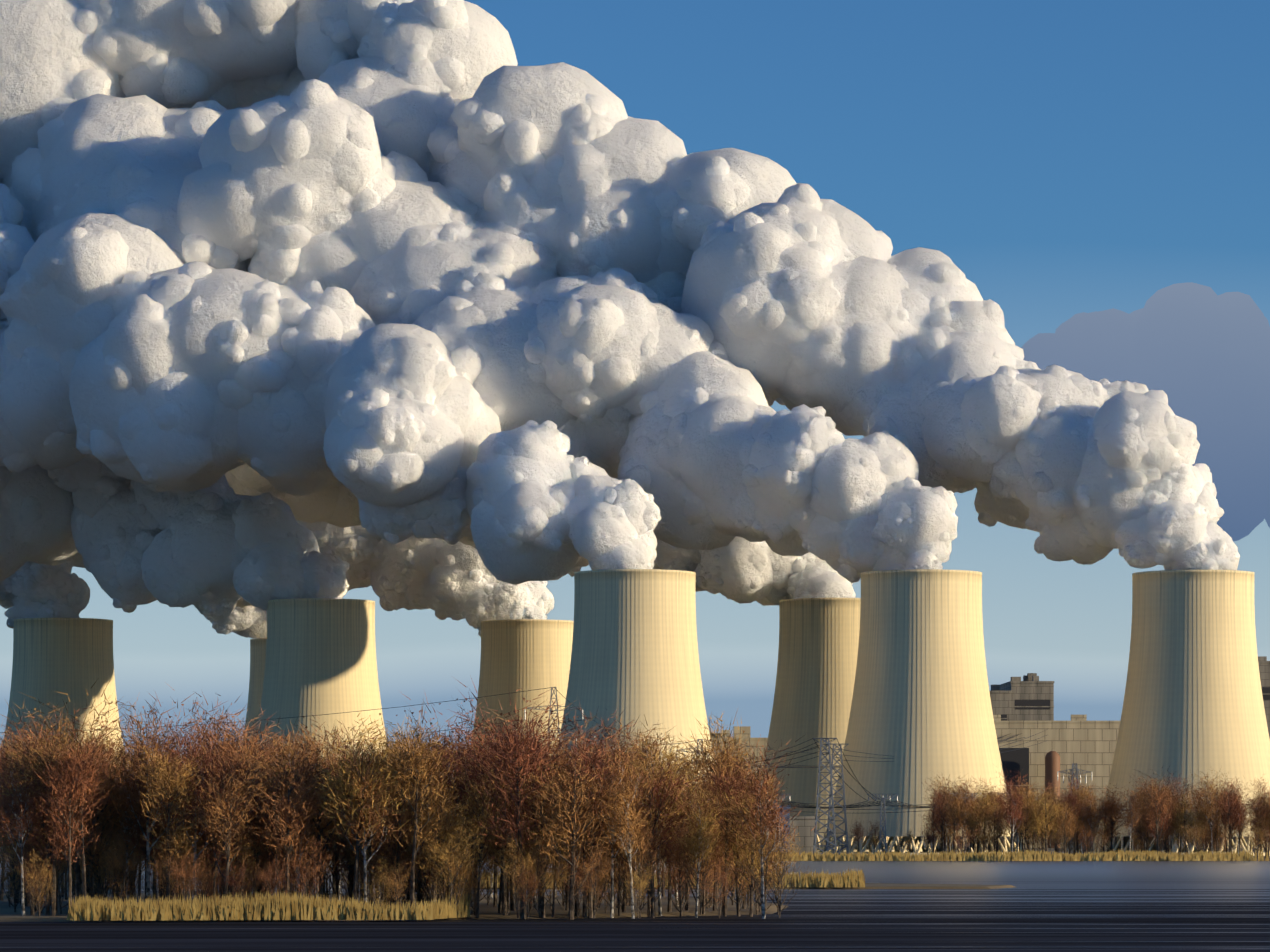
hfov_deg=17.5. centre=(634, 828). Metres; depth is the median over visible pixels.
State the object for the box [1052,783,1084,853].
tree
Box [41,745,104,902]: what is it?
tree
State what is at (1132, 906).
pond water
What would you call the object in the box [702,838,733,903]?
shrub
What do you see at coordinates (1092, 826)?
tree
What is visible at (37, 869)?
shrub
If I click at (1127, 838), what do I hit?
shed
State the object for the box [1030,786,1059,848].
tree
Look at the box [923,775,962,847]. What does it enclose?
tree
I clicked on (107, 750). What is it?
tree
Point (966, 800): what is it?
tree
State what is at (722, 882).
shrub
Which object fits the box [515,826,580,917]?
shrub
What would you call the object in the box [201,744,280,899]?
tree
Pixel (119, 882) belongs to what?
shrub
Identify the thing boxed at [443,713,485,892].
tree
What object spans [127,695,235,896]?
tree
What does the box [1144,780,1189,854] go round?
tree
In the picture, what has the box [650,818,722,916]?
shrub
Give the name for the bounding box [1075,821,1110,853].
shrub
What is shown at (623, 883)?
shrub
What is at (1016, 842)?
portal mast
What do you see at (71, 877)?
shrub
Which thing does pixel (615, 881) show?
shrub
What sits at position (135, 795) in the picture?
tree
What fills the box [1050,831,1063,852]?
shrub
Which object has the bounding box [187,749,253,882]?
tree
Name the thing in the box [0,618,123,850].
cooling tower
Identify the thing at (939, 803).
tree
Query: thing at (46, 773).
tree
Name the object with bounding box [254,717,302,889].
tree
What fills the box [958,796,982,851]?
tree
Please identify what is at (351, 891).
tree
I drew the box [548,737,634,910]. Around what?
tree
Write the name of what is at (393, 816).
tree
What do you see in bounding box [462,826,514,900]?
shrub
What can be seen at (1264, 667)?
boiler house
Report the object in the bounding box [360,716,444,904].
tree
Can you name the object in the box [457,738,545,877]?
tree
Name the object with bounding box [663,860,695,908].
shrub
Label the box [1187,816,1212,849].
shrub
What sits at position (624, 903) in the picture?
tree
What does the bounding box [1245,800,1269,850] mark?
tree
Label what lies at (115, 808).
tree
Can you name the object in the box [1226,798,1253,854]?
tree
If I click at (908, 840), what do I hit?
tree
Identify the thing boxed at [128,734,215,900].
tree
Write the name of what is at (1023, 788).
tree
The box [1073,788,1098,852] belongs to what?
tree
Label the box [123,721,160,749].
pylon
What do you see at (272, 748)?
tree
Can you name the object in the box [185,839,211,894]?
shrub
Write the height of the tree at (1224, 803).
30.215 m
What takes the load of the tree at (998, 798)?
on the ground at (1175, 846)
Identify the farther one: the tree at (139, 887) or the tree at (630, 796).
the tree at (139, 887)
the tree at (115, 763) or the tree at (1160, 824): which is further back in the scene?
the tree at (1160, 824)
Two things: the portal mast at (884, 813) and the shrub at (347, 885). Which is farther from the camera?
the portal mast at (884, 813)
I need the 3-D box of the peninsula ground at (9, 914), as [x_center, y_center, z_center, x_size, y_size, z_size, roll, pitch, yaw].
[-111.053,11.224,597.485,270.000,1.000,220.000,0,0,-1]
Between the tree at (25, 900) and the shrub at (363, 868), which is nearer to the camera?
the shrub at (363, 868)
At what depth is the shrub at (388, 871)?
529.95 m
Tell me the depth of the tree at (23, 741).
580.67 m
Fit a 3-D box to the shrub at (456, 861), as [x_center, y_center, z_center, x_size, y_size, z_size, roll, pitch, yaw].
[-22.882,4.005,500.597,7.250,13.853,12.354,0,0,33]
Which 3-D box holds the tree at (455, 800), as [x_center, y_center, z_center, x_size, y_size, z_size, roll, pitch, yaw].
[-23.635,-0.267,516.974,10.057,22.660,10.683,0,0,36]
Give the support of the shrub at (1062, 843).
on the ground at (1175, 846)
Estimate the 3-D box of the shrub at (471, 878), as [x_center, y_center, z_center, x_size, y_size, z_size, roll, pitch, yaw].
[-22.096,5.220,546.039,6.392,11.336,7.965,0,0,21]
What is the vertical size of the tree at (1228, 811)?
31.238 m
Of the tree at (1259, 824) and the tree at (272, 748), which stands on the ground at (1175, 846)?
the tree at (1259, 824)
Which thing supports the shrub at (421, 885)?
on the peninsula ground at (9, 914)
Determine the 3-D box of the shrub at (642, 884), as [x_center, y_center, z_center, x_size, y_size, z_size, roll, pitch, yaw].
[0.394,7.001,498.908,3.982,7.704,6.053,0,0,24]
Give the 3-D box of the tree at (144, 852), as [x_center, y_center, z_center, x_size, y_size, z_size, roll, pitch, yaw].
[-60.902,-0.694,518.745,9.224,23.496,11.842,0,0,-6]
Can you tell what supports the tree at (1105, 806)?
on the ground at (1175, 846)
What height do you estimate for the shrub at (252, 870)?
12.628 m
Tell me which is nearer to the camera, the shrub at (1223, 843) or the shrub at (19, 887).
the shrub at (19, 887)
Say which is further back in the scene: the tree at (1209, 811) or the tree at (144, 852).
the tree at (1209, 811)
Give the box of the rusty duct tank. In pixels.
[1045,751,1059,847]
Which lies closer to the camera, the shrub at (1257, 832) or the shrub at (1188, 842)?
the shrub at (1257, 832)
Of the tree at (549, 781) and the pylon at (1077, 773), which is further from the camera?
the pylon at (1077, 773)
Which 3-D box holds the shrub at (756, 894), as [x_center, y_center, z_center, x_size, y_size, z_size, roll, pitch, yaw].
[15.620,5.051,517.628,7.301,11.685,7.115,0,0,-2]
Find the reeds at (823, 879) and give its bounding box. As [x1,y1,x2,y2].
[480,867,864,887]
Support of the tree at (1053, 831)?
on the ground at (1175, 846)
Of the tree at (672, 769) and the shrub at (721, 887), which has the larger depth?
the tree at (672, 769)
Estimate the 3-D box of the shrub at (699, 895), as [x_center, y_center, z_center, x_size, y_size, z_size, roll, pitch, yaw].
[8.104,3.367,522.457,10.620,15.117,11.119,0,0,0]
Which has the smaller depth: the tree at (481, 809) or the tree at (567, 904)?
the tree at (481, 809)
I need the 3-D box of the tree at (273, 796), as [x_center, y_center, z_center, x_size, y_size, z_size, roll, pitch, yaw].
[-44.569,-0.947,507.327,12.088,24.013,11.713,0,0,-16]
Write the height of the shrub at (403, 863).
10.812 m
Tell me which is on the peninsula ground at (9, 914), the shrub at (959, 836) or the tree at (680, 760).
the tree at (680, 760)
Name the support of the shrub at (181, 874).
on the peninsula ground at (9, 914)
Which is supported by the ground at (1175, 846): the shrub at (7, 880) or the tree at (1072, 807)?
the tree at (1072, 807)
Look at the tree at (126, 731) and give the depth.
624.25 m
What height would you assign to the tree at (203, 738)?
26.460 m
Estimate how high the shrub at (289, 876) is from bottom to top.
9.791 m
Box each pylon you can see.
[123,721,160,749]
[676,739,723,775]
[1057,763,1091,853]
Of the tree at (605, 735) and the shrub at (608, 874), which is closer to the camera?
the shrub at (608, 874)
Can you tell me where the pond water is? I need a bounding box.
[0,861,1269,951]
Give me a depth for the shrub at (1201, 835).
1463.39 m
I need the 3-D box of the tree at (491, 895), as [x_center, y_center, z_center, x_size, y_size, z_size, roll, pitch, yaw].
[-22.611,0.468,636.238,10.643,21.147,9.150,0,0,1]
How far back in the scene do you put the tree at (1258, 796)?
1534.89 m
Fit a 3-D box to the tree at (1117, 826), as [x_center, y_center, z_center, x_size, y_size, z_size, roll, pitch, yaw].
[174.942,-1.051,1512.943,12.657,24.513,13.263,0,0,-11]
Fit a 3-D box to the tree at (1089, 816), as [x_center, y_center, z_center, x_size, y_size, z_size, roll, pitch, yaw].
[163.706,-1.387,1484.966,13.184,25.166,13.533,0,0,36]
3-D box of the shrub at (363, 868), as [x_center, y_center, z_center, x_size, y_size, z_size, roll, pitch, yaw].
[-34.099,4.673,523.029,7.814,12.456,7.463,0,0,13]
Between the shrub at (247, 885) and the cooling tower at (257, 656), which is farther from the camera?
the cooling tower at (257, 656)
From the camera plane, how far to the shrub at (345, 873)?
553.80 m
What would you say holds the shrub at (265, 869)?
on the peninsula ground at (9, 914)
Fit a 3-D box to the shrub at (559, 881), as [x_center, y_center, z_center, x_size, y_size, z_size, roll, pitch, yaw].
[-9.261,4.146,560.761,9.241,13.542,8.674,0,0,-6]
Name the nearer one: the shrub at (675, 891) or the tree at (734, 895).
the shrub at (675, 891)
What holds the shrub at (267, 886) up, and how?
on the peninsula ground at (9, 914)
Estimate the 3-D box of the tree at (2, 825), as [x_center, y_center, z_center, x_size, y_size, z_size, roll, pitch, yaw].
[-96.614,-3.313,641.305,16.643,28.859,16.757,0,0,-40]
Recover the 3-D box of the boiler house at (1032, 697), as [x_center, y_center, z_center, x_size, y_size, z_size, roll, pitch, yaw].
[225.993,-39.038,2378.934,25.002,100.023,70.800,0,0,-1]
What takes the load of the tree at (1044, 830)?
on the ground at (1175, 846)
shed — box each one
[761,805,790,851]
[790,816,817,854]
[1071,811,1155,854]
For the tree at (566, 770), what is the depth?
512.81 m
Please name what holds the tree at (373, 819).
on the peninsula ground at (9, 914)
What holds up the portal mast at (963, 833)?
on the ground at (1175, 846)
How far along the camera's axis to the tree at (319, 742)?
672.77 m
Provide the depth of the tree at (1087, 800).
1522.72 m
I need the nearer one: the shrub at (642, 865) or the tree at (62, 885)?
the shrub at (642, 865)
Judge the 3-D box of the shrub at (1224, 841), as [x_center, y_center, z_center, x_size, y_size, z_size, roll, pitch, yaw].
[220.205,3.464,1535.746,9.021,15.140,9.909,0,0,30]
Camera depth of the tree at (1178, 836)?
1475.74 m
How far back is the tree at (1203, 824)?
1503.27 m
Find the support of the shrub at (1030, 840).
on the ground at (1175, 846)
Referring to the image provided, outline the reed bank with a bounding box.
[431,883,1014,888]
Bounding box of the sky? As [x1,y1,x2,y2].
[0,0,1269,649]
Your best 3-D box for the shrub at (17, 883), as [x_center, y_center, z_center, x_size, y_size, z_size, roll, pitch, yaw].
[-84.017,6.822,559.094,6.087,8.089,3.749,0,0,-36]
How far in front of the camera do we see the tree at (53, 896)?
505.14 m
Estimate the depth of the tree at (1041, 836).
1458.32 m
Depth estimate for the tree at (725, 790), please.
515.32 m
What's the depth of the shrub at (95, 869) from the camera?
533.69 m
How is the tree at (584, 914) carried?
on the peninsula ground at (9, 914)
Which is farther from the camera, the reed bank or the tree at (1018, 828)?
the tree at (1018, 828)
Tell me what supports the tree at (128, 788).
on the peninsula ground at (9, 914)
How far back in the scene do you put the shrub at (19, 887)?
527.60 m
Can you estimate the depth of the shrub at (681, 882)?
543.51 m
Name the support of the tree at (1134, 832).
on the ground at (1175, 846)
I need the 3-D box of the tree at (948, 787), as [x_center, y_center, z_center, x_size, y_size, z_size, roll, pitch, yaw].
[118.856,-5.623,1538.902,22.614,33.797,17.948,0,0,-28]
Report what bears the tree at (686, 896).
on the peninsula ground at (9, 914)
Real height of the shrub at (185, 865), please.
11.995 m
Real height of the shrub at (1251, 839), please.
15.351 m
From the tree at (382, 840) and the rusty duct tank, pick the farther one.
the rusty duct tank
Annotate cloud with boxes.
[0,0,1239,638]
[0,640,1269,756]
[1021,282,1269,540]
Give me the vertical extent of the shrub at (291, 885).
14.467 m
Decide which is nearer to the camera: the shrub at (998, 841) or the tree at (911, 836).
the shrub at (998, 841)
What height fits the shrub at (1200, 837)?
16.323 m
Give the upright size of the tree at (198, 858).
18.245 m
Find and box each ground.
[0,836,1269,860]
[0,893,788,921]
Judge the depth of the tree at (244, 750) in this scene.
573.14 m
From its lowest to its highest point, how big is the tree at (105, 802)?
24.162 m
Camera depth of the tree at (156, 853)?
522.51 m
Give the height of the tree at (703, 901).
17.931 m
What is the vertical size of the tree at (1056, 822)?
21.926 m
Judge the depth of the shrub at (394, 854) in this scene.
507.77 m
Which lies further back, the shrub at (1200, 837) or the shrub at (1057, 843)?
the shrub at (1057, 843)
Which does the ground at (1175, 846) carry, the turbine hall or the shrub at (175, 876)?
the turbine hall
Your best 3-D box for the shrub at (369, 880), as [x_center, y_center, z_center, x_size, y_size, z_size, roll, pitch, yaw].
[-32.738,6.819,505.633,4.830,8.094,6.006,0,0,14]
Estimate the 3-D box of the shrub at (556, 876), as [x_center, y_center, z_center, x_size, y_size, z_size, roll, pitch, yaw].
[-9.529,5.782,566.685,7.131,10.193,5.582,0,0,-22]
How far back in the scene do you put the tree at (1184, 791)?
1479.79 m
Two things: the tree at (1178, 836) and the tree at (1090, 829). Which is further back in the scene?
the tree at (1090, 829)
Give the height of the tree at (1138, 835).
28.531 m
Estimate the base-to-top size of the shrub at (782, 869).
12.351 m
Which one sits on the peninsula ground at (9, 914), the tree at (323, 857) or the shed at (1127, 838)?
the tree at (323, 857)
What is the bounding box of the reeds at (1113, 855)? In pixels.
[636,849,1268,860]
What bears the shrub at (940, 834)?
on the ground at (1175, 846)
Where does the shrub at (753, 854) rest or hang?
on the peninsula ground at (9, 914)
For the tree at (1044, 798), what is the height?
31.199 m
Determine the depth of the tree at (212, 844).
513.77 m
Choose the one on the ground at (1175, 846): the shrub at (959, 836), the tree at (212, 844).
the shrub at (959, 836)
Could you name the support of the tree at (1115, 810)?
on the ground at (1175, 846)
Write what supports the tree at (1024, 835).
on the ground at (1175, 846)
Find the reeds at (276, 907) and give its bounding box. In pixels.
[67,890,470,920]
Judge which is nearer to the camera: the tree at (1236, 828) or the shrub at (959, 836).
the shrub at (959, 836)
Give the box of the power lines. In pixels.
[36,687,1267,813]
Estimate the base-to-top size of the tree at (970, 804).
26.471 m
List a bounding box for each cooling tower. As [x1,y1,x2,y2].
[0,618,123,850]
[243,638,266,747]
[253,598,386,852]
[470,619,573,756]
[560,569,713,852]
[760,598,928,851]
[818,569,1023,855]
[1090,570,1269,855]
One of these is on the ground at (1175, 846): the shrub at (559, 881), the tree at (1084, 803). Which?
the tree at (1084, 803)
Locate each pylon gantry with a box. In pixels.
[813,738,836,854]
[825,744,848,854]
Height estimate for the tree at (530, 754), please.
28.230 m
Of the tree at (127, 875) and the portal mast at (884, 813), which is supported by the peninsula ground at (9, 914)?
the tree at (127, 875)
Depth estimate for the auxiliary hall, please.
2109.82 m
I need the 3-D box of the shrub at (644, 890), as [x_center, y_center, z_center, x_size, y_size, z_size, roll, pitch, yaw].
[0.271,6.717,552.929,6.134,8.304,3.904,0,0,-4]
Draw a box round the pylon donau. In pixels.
[522,687,594,756]
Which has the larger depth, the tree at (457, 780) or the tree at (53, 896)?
the tree at (457, 780)
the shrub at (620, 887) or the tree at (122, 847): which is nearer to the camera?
the shrub at (620, 887)
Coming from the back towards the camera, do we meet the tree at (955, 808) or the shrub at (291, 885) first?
the tree at (955, 808)
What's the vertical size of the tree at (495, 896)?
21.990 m
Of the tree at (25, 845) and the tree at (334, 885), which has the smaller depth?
the tree at (25, 845)
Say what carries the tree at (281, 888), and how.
on the peninsula ground at (9, 914)
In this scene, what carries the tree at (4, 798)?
on the peninsula ground at (9, 914)
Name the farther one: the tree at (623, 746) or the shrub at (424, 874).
the tree at (623, 746)
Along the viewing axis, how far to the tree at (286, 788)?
517.99 m
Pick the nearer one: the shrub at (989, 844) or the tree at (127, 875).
the tree at (127, 875)
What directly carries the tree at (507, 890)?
on the peninsula ground at (9, 914)
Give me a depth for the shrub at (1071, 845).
1485.92 m
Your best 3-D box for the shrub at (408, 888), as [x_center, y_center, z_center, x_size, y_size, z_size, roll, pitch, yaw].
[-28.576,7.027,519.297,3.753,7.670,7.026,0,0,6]
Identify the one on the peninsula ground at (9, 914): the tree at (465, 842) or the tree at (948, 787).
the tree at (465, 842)
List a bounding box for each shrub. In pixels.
[0,804,64,914]
[0,820,68,911]
[0,854,28,906]
[1,863,24,904]
[1,866,30,902]
[2,808,50,894]
[8,846,52,915]
[14,821,59,912]
[19,846,56,916]
[35,843,108,913]
[59,856,86,897]
[72,829,113,898]
[81,828,121,897]
[85,812,131,900]
[97,824,148,902]
[99,830,122,903]
[101,816,157,900]
[102,845,145,897]
[103,829,145,899]
[106,851,135,899]
[138,826,207,897]
[139,856,159,902]
[145,860,177,894]
[147,824,190,900]
[156,842,196,902]
[165,838,208,901]
[166,828,203,898]
[183,855,223,901]
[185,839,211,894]
[190,834,226,901]
[198,862,224,899]
[212,818,267,896]
[220,839,251,895]
[220,853,254,900]
[230,839,275,899]
[235,851,265,897]
[244,837,282,897]
[246,845,284,893]
[252,852,292,896]
[265,832,314,896]
[273,837,337,898]
[278,856,298,893]
[281,848,329,896]
[283,852,310,897]
[290,845,335,899]
[305,835,346,898]
[316,848,359,902]
[327,833,381,902]
[331,839,377,898]
[345,828,393,901]
[353,836,405,904]
[358,857,386,904]
[358,859,398,906]
[366,831,419,905]
[373,845,406,894]
[379,815,433,904]
[381,812,431,904]
[381,861,414,905]
[390,848,431,902]
[398,824,458,904]
[399,866,421,902]
[403,861,435,906]
[408,809,488,900]
[409,843,464,901]
[419,813,493,901]
[422,807,487,909]
[426,846,481,906]
[439,843,498,903]
[455,843,489,904]
[459,858,496,914]
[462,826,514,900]
[480,854,499,904]
[482,823,550,914]
[487,833,558,917]
[510,856,544,917]
[514,849,553,910]
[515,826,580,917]
[517,808,582,917]
[525,857,552,902]
[545,856,581,909]
[547,856,566,900]
[548,851,579,902]
[557,843,620,917]
[557,845,597,916]
[559,841,614,904]
[565,826,636,906]
[578,823,623,913]
[593,847,632,910]
[593,860,622,912]
[600,826,644,915]
[607,853,640,905]
[610,873,629,908]
[615,816,683,916]
[621,861,652,917]
[621,864,656,907]
[627,836,680,915]
[644,853,697,909]
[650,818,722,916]
[660,860,691,909]
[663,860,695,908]
[664,809,721,915]
[665,810,731,914]
[694,860,720,909]
[695,855,737,917]
[699,866,719,907]
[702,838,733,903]
[703,825,768,907]
[708,864,739,904]
[709,845,732,899]
[711,813,795,917]
[719,858,753,915]
[727,804,805,914]
[730,869,771,908]
[740,827,782,914]
[745,851,777,901]
[747,850,778,911]
[748,826,809,917]
[920,822,943,853]
[921,824,948,853]
[941,825,960,852]
[952,833,967,851]
[953,822,973,851]
[962,815,981,851]
[968,827,982,852]
[974,832,987,852]
[977,824,1000,851]
[985,831,1000,852]
[986,821,1011,854]
[1026,830,1036,850]
[1031,828,1050,851]
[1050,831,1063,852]
[1051,830,1066,852]
[1057,834,1074,851]
[1059,819,1078,852]
[1073,832,1089,853]
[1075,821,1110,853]
[1092,826,1109,851]
[1095,820,1121,852]
[1117,820,1143,850]
[1127,829,1142,851]
[1131,833,1154,851]
[1153,837,1174,849]
[1155,820,1176,852]
[1177,822,1195,852]
[1181,827,1196,850]
[1183,814,1208,851]
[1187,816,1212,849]
[1189,818,1212,852]
[1199,824,1216,851]
[1206,826,1225,851]
[1207,826,1230,851]
[1217,825,1234,852]
[1232,832,1242,850]
[1243,817,1267,858]
[1245,829,1263,853]
[1260,824,1269,855]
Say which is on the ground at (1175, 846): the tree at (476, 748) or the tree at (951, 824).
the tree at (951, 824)
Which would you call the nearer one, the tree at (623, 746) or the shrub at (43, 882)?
the shrub at (43, 882)
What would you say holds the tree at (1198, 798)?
on the ground at (1175, 846)
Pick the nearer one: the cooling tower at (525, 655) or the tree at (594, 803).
the tree at (594, 803)
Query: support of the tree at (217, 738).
on the peninsula ground at (9, 914)
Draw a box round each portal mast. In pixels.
[768,794,790,850]
[867,794,898,852]
[950,793,981,853]
[998,793,1026,851]
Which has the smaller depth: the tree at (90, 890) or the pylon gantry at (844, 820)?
the tree at (90, 890)
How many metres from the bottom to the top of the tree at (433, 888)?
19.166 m
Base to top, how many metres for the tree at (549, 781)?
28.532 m
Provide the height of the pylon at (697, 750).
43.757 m
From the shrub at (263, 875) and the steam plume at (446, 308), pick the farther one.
the steam plume at (446, 308)
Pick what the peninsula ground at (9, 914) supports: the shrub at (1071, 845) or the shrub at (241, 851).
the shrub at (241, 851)
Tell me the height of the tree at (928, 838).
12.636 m
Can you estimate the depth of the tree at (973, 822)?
1465.29 m
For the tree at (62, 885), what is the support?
on the peninsula ground at (9, 914)
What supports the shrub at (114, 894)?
on the peninsula ground at (9, 914)
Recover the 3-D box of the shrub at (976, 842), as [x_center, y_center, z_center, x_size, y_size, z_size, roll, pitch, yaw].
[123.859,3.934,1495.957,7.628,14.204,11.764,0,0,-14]
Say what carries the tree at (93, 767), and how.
on the peninsula ground at (9, 914)
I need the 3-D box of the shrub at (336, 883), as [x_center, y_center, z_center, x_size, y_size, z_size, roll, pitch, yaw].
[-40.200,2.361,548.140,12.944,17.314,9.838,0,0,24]
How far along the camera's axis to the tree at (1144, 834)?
1505.24 m
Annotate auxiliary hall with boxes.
[710,726,845,843]
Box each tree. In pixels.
[0,705,88,903]
[0,719,52,905]
[0,721,29,896]
[0,721,44,902]
[0,725,26,899]
[0,727,50,902]
[0,728,43,896]
[0,752,51,915]
[0,770,73,912]
[1,711,105,912]
[2,707,87,914]
[2,765,44,908]
[4,710,102,915]
[7,680,145,901]
[15,730,160,898]
[22,717,132,899]
[29,760,146,902]
[32,745,101,908]
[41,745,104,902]
[47,699,130,871]
[60,868,63,896]
[79,720,135,899]
[80,725,132,815]
[90,789,144,896]
[92,693,198,898]
[95,741,145,901]
[95,757,136,894]
[99,731,146,901]
[99,741,164,899]
[108,705,196,897]
[118,743,180,902]
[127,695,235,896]
[127,738,143,895]
[127,758,192,901]
[128,715,203,768]
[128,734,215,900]
[128,785,161,898]
[131,769,205,899]
[135,736,197,865]
[143,718,252,900]
[158,743,201,899]
[165,682,281,898]
[165,722,239,755]
[174,739,286,898]
[180,809,217,900]
[184,769,251,899]
[186,719,250,896]
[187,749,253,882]
[189,713,274,896]
[189,761,226,896]
[189,766,247,897]
[194,734,267,895]
[199,702,298,891]
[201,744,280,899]
[204,702,295,897]
[219,749,272,894]
[230,726,321,897]
[231,720,290,783]
[237,737,284,893]
[247,723,294,875]
[248,730,339,896]
[249,754,280,896]
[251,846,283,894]
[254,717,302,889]
[256,745,292,887]
[261,735,332,891]
[265,733,337,898]
[269,722,372,897]
[272,716,375,897]
[275,724,349,762]
[278,779,284,895]
[285,756,346,897]
[289,819,332,896]
[296,724,328,874]
[298,720,374,899]
[303,713,423,899]
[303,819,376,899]
[312,712,385,903]
[315,753,359,898]
[321,738,405,903]
[326,759,383,902]
[326,768,402,904]
[330,757,377,901]
[355,730,414,894]
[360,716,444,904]
[365,750,409,907]
[365,763,424,907]
[366,715,454,753]
[368,698,467,907]
[376,717,459,904]
[386,732,467,902]
[396,694,508,899]
[399,767,470,901]
[418,736,478,890]
[419,726,488,885]
[423,740,460,903]
[429,702,571,914]
[432,861,435,899]
[439,677,580,912]
[440,731,479,899]
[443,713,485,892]
[443,754,523,917]
[443,764,485,897]
[445,737,497,911]
[450,760,486,912]
[454,701,582,909]
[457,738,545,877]
[466,693,574,918]
[468,777,532,914]
[479,743,596,917]
[479,776,525,880]
[482,715,549,892]
[482,855,496,906]
[486,765,544,912]
[486,842,492,897]
[488,761,551,910]
[497,732,555,907]
[507,746,644,919]
[523,713,601,895]
[525,724,580,897]
[529,730,617,915]
[531,747,641,916]
[533,721,621,909]
[548,710,641,917]
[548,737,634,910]
[550,699,664,829]
[561,741,659,917]
[588,720,675,902]
[591,741,673,911]
[592,756,661,918]
[593,713,665,903]
[594,746,643,907]
[595,745,709,917]
[605,715,674,905]
[608,732,703,916]
[609,719,696,915]
[628,770,645,905]
[630,735,674,897]
[631,753,693,911]
[651,729,708,892]
[654,787,665,896]
[661,712,766,910]
[661,769,695,905]
[668,753,721,910]
[669,765,698,896]
[671,786,726,916]
[679,791,732,913]
[682,741,754,916]
[690,711,755,897]
[693,752,752,897]
[693,774,722,905]
[697,762,760,914]
[698,775,775,916]
[716,784,783,916]
[717,734,814,918]
[725,791,774,908]
[736,751,783,909]
[849,819,865,852]
[865,820,886,854]
[868,833,877,846]
[897,835,904,853]
[903,836,911,851]
[905,829,915,851]
[917,789,943,838]
[921,827,935,854]
[923,775,957,852]
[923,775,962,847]
[924,771,973,849]
[924,790,958,832]
[932,795,948,851]
[935,783,977,851]
[938,792,963,851]
[938,808,960,851]
[952,777,984,828]
[954,783,977,851]
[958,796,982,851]
[958,803,986,852]
[959,789,980,849]
[964,785,998,851]
[969,784,1006,851]
[971,776,996,828]
[975,797,1008,851]
[980,792,1004,849]
[981,788,1009,853]
[990,787,1014,851]
[996,768,1038,852]
[1000,781,1028,851]
[1003,774,1040,852]
[1004,785,1033,851]
[1006,788,1040,850]
[1009,811,1040,849]
[1010,781,1046,851]
[1017,791,1040,851]
[1023,791,1069,850]
[1024,780,1062,851]
[1025,803,1057,851]
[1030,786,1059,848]
[1038,781,1063,834]
[1048,796,1083,852]
[1049,807,1062,850]
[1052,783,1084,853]
[1052,802,1067,847]
[1059,770,1095,854]
[1059,787,1083,851]
[1066,792,1088,852]
[1067,780,1098,856]
[1070,779,1097,852]
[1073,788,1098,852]
[1078,793,1105,852]
[1079,802,1103,845]
[1081,795,1097,852]
[1092,781,1129,850]
[1093,796,1118,852]
[1095,793,1123,850]
[1115,788,1148,850]
[1115,789,1158,850]
[1121,784,1151,852]
[1124,776,1169,852]
[1130,767,1182,852]
[1137,805,1151,850]
[1139,789,1175,850]
[1141,805,1172,845]
[1142,771,1167,798]
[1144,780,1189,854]
[1155,774,1182,851]
[1168,809,1192,852]
[1169,786,1201,852]
[1170,770,1201,851]
[1189,772,1219,851]
[1191,766,1234,851]
[1191,784,1229,854]
[1193,801,1222,849]
[1195,803,1210,850]
[1199,778,1248,852]
[1202,800,1227,851]
[1211,774,1253,852]
[1212,779,1247,850]
[1216,790,1251,841]
[1221,776,1258,852]
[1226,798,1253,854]
[1245,774,1269,848]
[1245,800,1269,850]
[1246,795,1269,857]
[1246,801,1258,856]
[1248,787,1269,856]
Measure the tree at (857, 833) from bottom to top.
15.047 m
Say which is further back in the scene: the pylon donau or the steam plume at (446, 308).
the steam plume at (446, 308)
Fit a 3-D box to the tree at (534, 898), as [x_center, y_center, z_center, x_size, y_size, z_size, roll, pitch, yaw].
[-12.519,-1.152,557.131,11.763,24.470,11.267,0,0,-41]
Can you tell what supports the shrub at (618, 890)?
on the peninsula ground at (9, 914)
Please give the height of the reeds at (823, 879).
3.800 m
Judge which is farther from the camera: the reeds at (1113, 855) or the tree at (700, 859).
the reeds at (1113, 855)
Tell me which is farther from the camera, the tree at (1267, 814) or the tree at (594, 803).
the tree at (1267, 814)
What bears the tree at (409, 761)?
on the peninsula ground at (9, 914)
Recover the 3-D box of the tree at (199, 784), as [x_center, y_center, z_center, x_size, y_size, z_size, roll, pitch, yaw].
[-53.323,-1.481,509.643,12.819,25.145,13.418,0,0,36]
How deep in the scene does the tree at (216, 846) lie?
503.49 m
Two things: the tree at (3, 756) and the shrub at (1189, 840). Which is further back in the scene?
the shrub at (1189, 840)
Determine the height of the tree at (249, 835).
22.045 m
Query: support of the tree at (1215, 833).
on the ground at (1175, 846)
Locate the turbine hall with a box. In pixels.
[985,715,1119,847]
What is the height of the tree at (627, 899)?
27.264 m
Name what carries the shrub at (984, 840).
on the ground at (1175, 846)
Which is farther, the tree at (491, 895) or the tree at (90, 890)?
the tree at (491, 895)
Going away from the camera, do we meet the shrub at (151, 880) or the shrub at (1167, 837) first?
the shrub at (151, 880)
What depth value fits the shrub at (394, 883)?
497.64 m
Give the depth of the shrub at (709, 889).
555.83 m
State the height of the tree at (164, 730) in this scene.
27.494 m
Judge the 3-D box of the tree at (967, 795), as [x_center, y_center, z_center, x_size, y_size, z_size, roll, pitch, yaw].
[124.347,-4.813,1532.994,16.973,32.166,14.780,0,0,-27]
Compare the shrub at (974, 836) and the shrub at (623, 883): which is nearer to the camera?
the shrub at (623, 883)
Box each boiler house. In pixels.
[959,685,1011,846]
[1000,673,1053,720]
[1220,656,1269,846]
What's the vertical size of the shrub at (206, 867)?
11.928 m
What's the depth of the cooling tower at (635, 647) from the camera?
1636.51 m

